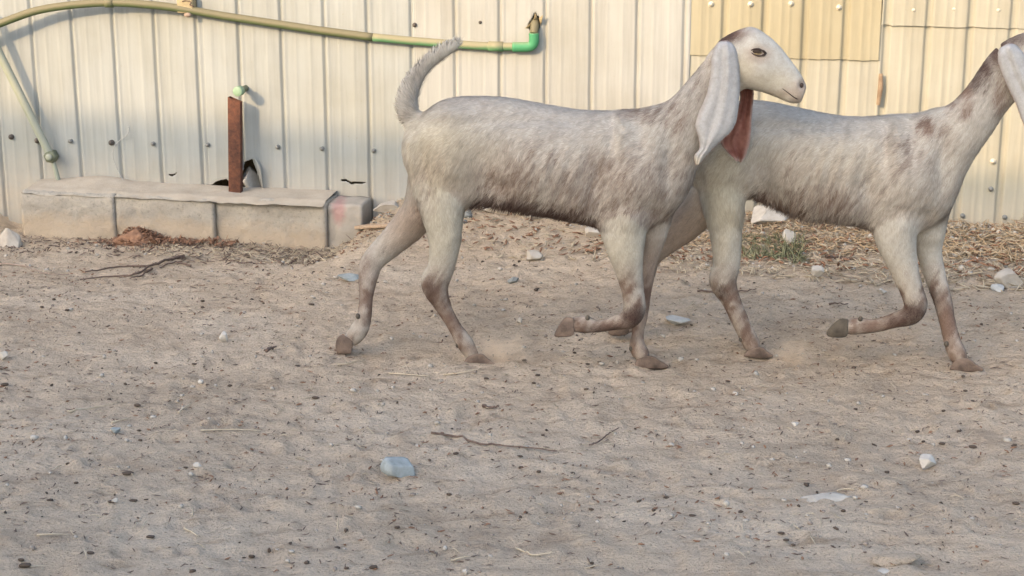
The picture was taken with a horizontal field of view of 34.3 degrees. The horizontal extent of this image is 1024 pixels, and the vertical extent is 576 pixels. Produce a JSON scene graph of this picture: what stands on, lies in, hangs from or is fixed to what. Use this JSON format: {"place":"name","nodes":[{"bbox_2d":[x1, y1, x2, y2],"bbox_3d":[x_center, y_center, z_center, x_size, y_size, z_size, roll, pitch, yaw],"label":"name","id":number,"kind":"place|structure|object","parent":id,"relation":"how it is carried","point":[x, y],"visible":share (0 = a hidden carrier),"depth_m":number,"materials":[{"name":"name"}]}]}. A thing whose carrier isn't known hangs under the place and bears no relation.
{"place":"outdoors","nodes":[
{"label":"outdoors","id":0,"kind":"place"},
{"bbox_2d":[0,159,1023,575],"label":"ground","id":1,"kind":"structure","parent":0,"point":[648,471],"depth_m":4.52,"materials":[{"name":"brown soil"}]},
{"bbox_2d":[0,351,7,359],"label":"stone","id":2,"kind":"object","parent":1,"relation":"on","point":[3,355],"visible":1,"depth_m":5.04,"materials":[{"name":"beige stone"}]},
{"bbox_2d":[0,228,22,247],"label":"stone","id":3,"kind":"object","parent":1,"relation":"on","point":[9,237],"visible":0.82,"depth_m":6.78,"materials":[{"name":"white stone"}]},
{"bbox_2d":[19,562,30,567],"bbox_3d":[-1.062,0.604,3.617,0.027,0.010,0.017,-1,15,-2],"label":"dropping","id":4,"kind":"object","parent":1,"relation":"on","point":[25,565],"visible":1,"depth_m":3.61,"materials":[{"name":"brown"}]},
{"bbox_2d":[1,263,68,274],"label":"twig","id":5,"kind":"object","parent":1,"relation":"on","point":[32,269],"visible":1,"depth_m":6.21,"materials":[{"name":"brown wood"}]},
{"bbox_2d":[37,533,68,535],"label":"straw","id":6,"kind":"object","parent":1,"relation":"on","point":[51,534],"visible":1,"depth_m":3.75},
{"bbox_2d":[68,401,119,411],"bbox_3d":[-1.163,0.329,4.610,0.155,0.013,0.014,-12,20,-38],"label":"straw","id":7,"kind":"object","parent":1,"relation":"on","point":[90,407],"visible":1,"depth_m":4.61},
{"bbox_2d":[110,427,120,432],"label":"stone","id":8,"kind":"object","parent":1,"relation":"on","point":[115,429],"visible":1,"depth_m":4.42,"materials":[{"name":"grey stone"}]},
{"bbox_2d":[111,417,130,422],"bbox_3d":[-1.056,0.358,4.498,0.011,0.015,0.078,8,17,26],"label":"straw","id":9,"kind":"object","parent":1,"relation":"on","point":[119,420],"visible":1,"depth_m":4.48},
{"bbox_2d":[122,471,133,474],"bbox_3d":[-0.959,0.461,4.142,0.030,0.009,0.019,-4,16,-13],"label":"dropping","id":10,"kind":"object","parent":1,"relation":"on","point":[127,472],"visible":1,"depth_m":4.14,"materials":[{"name":"brown"}]},
{"bbox_2d":[80,254,191,279],"bbox_3d":[-1.374,-0.070,6.262,0.254,0.060,0.575,11,19,35],"label":"branch","id":11,"kind":"object","parent":1,"relation":"on","point":[158,263],"visible":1,"depth_m":6.28,"materials":[{"name":"brown plant"}]},
{"bbox_2d":[58,226,238,250],"bbox_3d":[-1.500,-0.184,6.875,0.763,0.151,0.318,0,15,0],"label":"leaf heap","id":12,"kind":"object","parent":1,"relation":"on","point":[135,235],"visible":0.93,"depth_m":6.84,"materials":[{"name":"brown plant"}]},
{"bbox_2d":[0,235,351,267],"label":"leaf litter","id":13,"kind":"object","parent":1,"relation":"on","point":[272,253],"visible":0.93,"depth_m":6.67,"materials":[{"name":"brown plant"}]},
{"bbox_2d":[21,176,371,248],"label":"concrete kerb","id":14,"kind":"structure","parent":1,"relation":"on","point":[95,207],"depth_m":6.88,"materials":[{"name":"grey concrete"}]},
{"bbox_2d":[228,96,242,192],"bbox_3d":[-1.147,-0.577,6.883,0.070,0.435,0.028,3,16,11],"label":"rusty post","id":15,"kind":"object","parent":14,"relation":"on","point":[235,151],"visible":0.8,"depth_m":6.87,"materials":[{"name":"metal"}]},
{"bbox_2d":[243,166,260,186],"bbox_3d":[-1.114,-0.446,7.030,0.075,0.140,0.084,13,20,39],"label":"stone","id":16,"kind":"object","parent":14,"relation":"on","point":[250,177],"visible":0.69,"depth_m":7.01,"materials":[{"name":"grey stone"}]},
{"bbox_2d":[193,462,201,467],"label":"stone","id":17,"kind":"object","parent":1,"relation":"on","point":[196,464],"visible":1,"depth_m":4.18,"materials":[{"name":"white stone"}]},
{"bbox_2d":[219,331,227,341],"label":"stone","id":18,"kind":"object","parent":1,"relation":"on","point":[223,336],"visible":1,"depth_m":5.18,"materials":[{"name":"beige stone"}]},
{"bbox_2d":[200,429,259,430],"bbox_3d":[-0.751,0.379,4.427,0.157,0.018,0.007,-4,16,-14],"label":"straw","id":19,"kind":"object","parent":1,"relation":"on","point":[226,429],"visible":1,"depth_m":4.42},
{"bbox_2d":[128,240,347,264],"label":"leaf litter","id":20,"kind":"object","parent":1,"relation":"on","point":[293,250],"visible":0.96,"depth_m":6.65,"materials":[{"name":"brown plant"}]},
{"bbox_2d":[265,346,276,351],"bbox_3d":[-0.746,0.187,5.120,0.016,0.019,0.076,3,16,12],"label":"stick","id":21,"kind":"object","parent":1,"relation":"on","point":[269,348],"visible":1,"depth_m":5.11,"materials":[{"name":"brown wood"}]},
{"bbox_2d":[337,273,358,280],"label":"stone","id":22,"kind":"object","parent":1,"relation":"on","point":[349,276],"visible":0.92,"depth_m":5.89,"materials":[{"name":"grey stone"}]},
{"bbox_2d":[337,359,364,365],"bbox_3d":[-0.483,0.224,5.012,0.104,0.009,0.014,-13,20,-39],"label":"straw","id":23,"kind":"object","parent":1,"relation":"on","point":[349,362],"visible":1,"depth_m":5.00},
{"bbox_2d":[354,223,387,228],"bbox_3d":[-0.534,-0.251,6.672,0.070,0.070,0.263,-12,19,-37],"label":"plank","id":24,"kind":"object","parent":1,"relation":"on","point":[368,226],"visible":0.56,"depth_m":6.66,"materials":[{"name":"brown wood"}]},
{"bbox_2d":[373,200,398,212],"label":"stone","id":25,"kind":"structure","parent":1,"relation":"on","point":[385,207],"depth_m":6.75,"materials":[{"name":"stone"}]},
{"bbox_2d":[380,457,414,477],"bbox_3d":[-0.290,0.447,4.152,0.077,0.047,0.071,-8,17,-27],"label":"stone","id":26,"kind":"object","parent":1,"relation":"on","point":[399,467],"visible":1,"depth_m":4.13,"materials":[{"name":"grey stone"}]},
{"bbox_2d":[346,198,471,246],"bbox_3d":[-0.395,-0.262,6.704,0.495,0.160,0.342,3,16,11],"label":"rubble","id":27,"kind":"object","parent":1,"relation":"on","point":[469,213],"visible":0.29,"depth_m":6.62,"materials":[{"name":"stone"}]},
{"bbox_2d":[389,372,429,376],"bbox_3d":[-0.304,0.255,4.895,0.125,0.009,0.016,3,16,12],"label":"straw","id":28,"kind":"object","parent":1,"relation":"on","point":[407,374],"visible":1,"depth_m":4.89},
{"bbox_2d":[451,555,468,560],"bbox_3d":[-0.114,0.595,3.652,0.042,0.009,0.005,-5,16,-18],"label":"straw","id":29,"kind":"object","parent":1,"relation":"on","point":[459,558],"visible":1,"depth_m":3.65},
{"bbox_2d":[443,368,480,374],"bbox_3d":[-0.145,0.250,4.890,0.113,0.019,0.027,-2,16,-7],"label":"straw","id":30,"kind":"object","parent":1,"relation":"on","point":[460,372],"visible":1,"depth_m":4.88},
{"bbox_2d":[482,404,498,408],"bbox_3d":[-0.060,0.330,4.618,0.051,0.013,0.012,4,16,15],"label":"twig","id":31,"kind":"object","parent":1,"relation":"on","point":[485,406],"visible":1,"depth_m":4.62,"materials":[{"name":"brown wood"}]},
{"bbox_2d":[431,431,556,451],"bbox_3d":[-0.049,0.403,4.340,0.349,0.020,0.037,7,17,23],"label":"twig","id":32,"kind":"object","parent":1,"relation":"on","point":[456,436],"visible":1,"depth_m":4.34,"materials":[{"name":"brown wood"}]},
{"bbox_2d":[483,207,519,214],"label":"plaster slab","id":33,"kind":"structure","parent":1,"relation":"on","point":[489,210],"depth_m":6.63,"materials":[{"name":"white stone"}]},
{"bbox_2d":[330,197,686,261],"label":"leaf litter","id":34,"kind":"object","parent":1,"relation":"on","point":[531,234],"visible":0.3,"depth_m":6.41,"materials":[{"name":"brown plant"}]},
{"bbox_2d":[0,0,1023,225],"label":"metal shed","id":35,"kind":"structure","parent":1,"relation":"on","point":[319,112],"depth_m":6.76,"materials":[{"name":"beige metal"}]},
{"bbox_2d":[0,46,60,179],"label":"drop pipe","id":36,"kind":"object","parent":35,"relation":"attached to","point":[51,156],"visible":0.94,"depth_m":7.03,"materials":[{"name":"green plastic"}]},
{"bbox_2d":[112,127,128,179],"bbox_3d":[-1.660,-0.559,7.047,0.079,0.250,0.024,1,15,3],"label":"wire","id":37,"kind":"object","parent":35,"relation":"attached to","point":[113,150],"visible":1,"depth_m":7.05,"materials":[{"name":"grey metal"}]},
{"bbox_2d":[233,85,248,96],"bbox_3d":[-1.110,-0.819,6.845,0.041,0.041,0.131,3,16,11],"label":"capped pipe end","id":38,"kind":"object","parent":35,"relation":"attached to","point":[238,91],"visible":1,"depth_m":6.79,"materials":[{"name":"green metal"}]},
{"bbox_2d":[0,0,539,51],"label":"water pipe","id":39,"kind":"object","parent":35,"relation":"attached to","point":[188,8],"visible":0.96,"depth_m":6.75,"materials":[{"name":"green plastic"}]},
{"bbox_2d":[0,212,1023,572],"bbox_3d":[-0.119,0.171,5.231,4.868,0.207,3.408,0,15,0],"label":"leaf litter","id":40,"kind":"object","parent":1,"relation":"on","point":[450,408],"visible":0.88,"depth_m":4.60,"materials":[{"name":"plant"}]},
{"bbox_2d":[0,216,1023,572],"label":"droppings","id":41,"kind":"object","parent":1,"relation":"on","point":[452,428],"visible":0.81,"depth_m":4.64,"materials":[{"name":"brown"}]},
{"bbox_2d":[507,277,518,283],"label":"stone","id":42,"kind":"object","parent":1,"relation":"on","point":[511,280],"visible":1,"depth_m":5.90,"materials":[{"name":"grey stone"}]},
{"bbox_2d":[515,547,552,555],"bbox_3d":[0.043,0.585,3.674,0.096,0.016,0.030,9,18,30],"label":"straw","id":43,"kind":"object","parent":1,"relation":"on","point":[522,550],"visible":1,"depth_m":3.66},
{"bbox_2d":[527,250,542,259],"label":"stone","id":44,"kind":"object","parent":1,"relation":"on","point":[533,254],"visible":1,"depth_m":6.21,"materials":[{"name":"beige stone"}]},
{"bbox_2d":[335,27,805,368],"bbox_3d":[0.141,-0.256,4.872,1.393,1.038,0.258,3,16,11],"label":"goat","id":45,"kind":"object","parent":1,"relation":"on","point":[621,181],"visible":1,"depth_m":4.77},
{"bbox_2d":[585,226,600,236],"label":"stone","id":46,"kind":"object","parent":1,"relation":"on","point":[590,232],"visible":0.72,"depth_m":6.39,"materials":[{"name":"white stone"}]},
{"bbox_2d":[589,427,618,445],"bbox_3d":[0.245,0.392,4.380,0.015,0.009,0.158,9,18,30],"label":"twig","id":47,"kind":"object","parent":1,"relation":"on","point":[593,443],"visible":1,"depth_m":4.35,"materials":[{"name":"brown wood"}]},
{"bbox_2d":[666,315,690,324],"bbox_3d":[0.535,0.108,5.372,0.078,0.024,0.061,11,19,35],"label":"stone","id":48,"kind":"object","parent":1,"relation":"on","point":[674,319],"visible":1,"depth_m":5.36,"materials":[{"name":"grey stone"}]},
{"bbox_2d":[334,214,1023,279],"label":"rubble","id":49,"kind":"object","parent":1,"relation":"on","point":[960,267],"visible":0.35,"depth_m":6.27,"materials":[{"name":"brown stone"}]},
{"bbox_2d":[697,288,755,292],"bbox_3d":[0.748,0.011,5.734,0.223,0.023,0.034,-5,16,-16],"label":"twig","id":50,"kind":"object","parent":1,"relation":"on","point":[711,291],"visible":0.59,"depth_m":5.71,"materials":[{"name":"brown wood"}]},
{"bbox_2d":[751,204,788,225],"bbox_3d":[1.008,-0.278,6.498,0.159,0.083,0.150,0,15,0],"label":"rock","id":51,"kind":"object","parent":1,"relation":"on","point":[761,214],"depth_m":6.45,"materials":[{"name":"white stone"}]},
{"bbox_2d":[741,228,811,263],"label":"grass","id":52,"kind":"structure","parent":1,"relation":"on","point":[783,250],"depth_m":6.17,"materials":[{"name":"green plant"}]},
{"bbox_2d":[782,229,795,245],"bbox_3d":[1.046,-0.190,6.268,0.052,0.064,0.048,0,15,0],"label":"stone","id":53,"kind":"object","parent":1,"relation":"on","point":[789,234],"visible":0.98,"depth_m":6.26,"materials":[{"name":"white stone"}]},
{"bbox_2d":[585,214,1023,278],"bbox_3d":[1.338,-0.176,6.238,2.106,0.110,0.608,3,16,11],"label":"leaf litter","id":54,"kind":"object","parent":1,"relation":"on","point":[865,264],"visible":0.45,"depth_m":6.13,"materials":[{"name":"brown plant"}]},
{"bbox_2d":[608,33,1023,371],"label":"goat","id":55,"kind":"object","parent":1,"relation":"on","point":[892,182],"visible":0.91,"depth_m":4.84},
{"bbox_2d":[811,265,823,276],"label":"stone","id":56,"kind":"object","parent":1,"relation":"on","point":[817,271],"visible":1,"depth_m":5.90,"materials":[{"name":"beige stone"}]},
{"bbox_2d":[800,492,851,502],"bbox_3d":[0.751,0.502,3.969,0.119,0.016,0.051,-4,16,-15],"label":"stone flake","id":57,"kind":"object","parent":1,"relation":"on","point":[835,497],"visible":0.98,"depth_m":3.96,"materials":[{"name":"white stone"}]},
{"bbox_2d":[825,254,856,259],"bbox_3d":[1.215,-0.114,6.137,0.116,0.024,0.039,3,16,10],"label":"stick","id":58,"kind":"object","parent":1,"relation":"on","point":[830,256],"visible":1,"depth_m":6.13,"materials":[{"name":"brown wood"}]},
{"bbox_2d":[663,210,1023,292],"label":"straw bed","id":59,"kind":"object","parent":1,"relation":"on","point":[980,269],"visible":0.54,"depth_m":6.07,"materials":[{"name":"beige plant"}]},
{"bbox_2d":[837,488,854,491],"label":"straw","id":60,"kind":"object","parent":1,"relation":"on","point":[838,490],"visible":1,"depth_m":4.03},
{"bbox_2d":[877,288,886,293],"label":"stone","id":61,"kind":"object","parent":1,"relation":"on","point":[881,290],"visible":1,"depth_m":5.73,"materials":[{"name":"beige stone"}]},
{"bbox_2d":[877,568,889,573],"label":"stone","id":62,"kind":"object","parent":1,"relation":"on","point":[883,570],"visible":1,"depth_m":3.57,"materials":[{"name":"white stone"}]},
{"bbox_2d":[872,553,921,566],"bbox_3d":[0.839,0.591,3.625,0.112,0.024,0.065,-5,16,-18],"label":"stone","id":63,"kind":"object","parent":1,"relation":"on","point":[886,560],"visible":0.99,"depth_m":3.60,"materials":[{"name":"beige stone"}]},
{"bbox_2d":[919,454,935,469],"bbox_3d":[1.046,0.441,4.190,0.040,0.036,0.047,14,21,41],"label":"stone","id":64,"kind":"object","parent":1,"relation":"on","point":[927,461],"visible":1,"depth_m":4.18,"materials":[{"name":"white stone"}]},
{"bbox_2d":[990,284,1003,291],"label":"stone","id":65,"kind":"object","parent":1,"relation":"on","point":[997,287],"visible":1,"depth_m":5.77,"materials":[{"name":"grey stone"}]},
{"bbox_2d":[994,268,1023,287],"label":"stone","id":66,"kind":"object","parent":1,"relation":"on","point":[1004,277],"visible":0.95,"depth_m":5.78,"materials":[{"name":"beige stone"}]}
]}

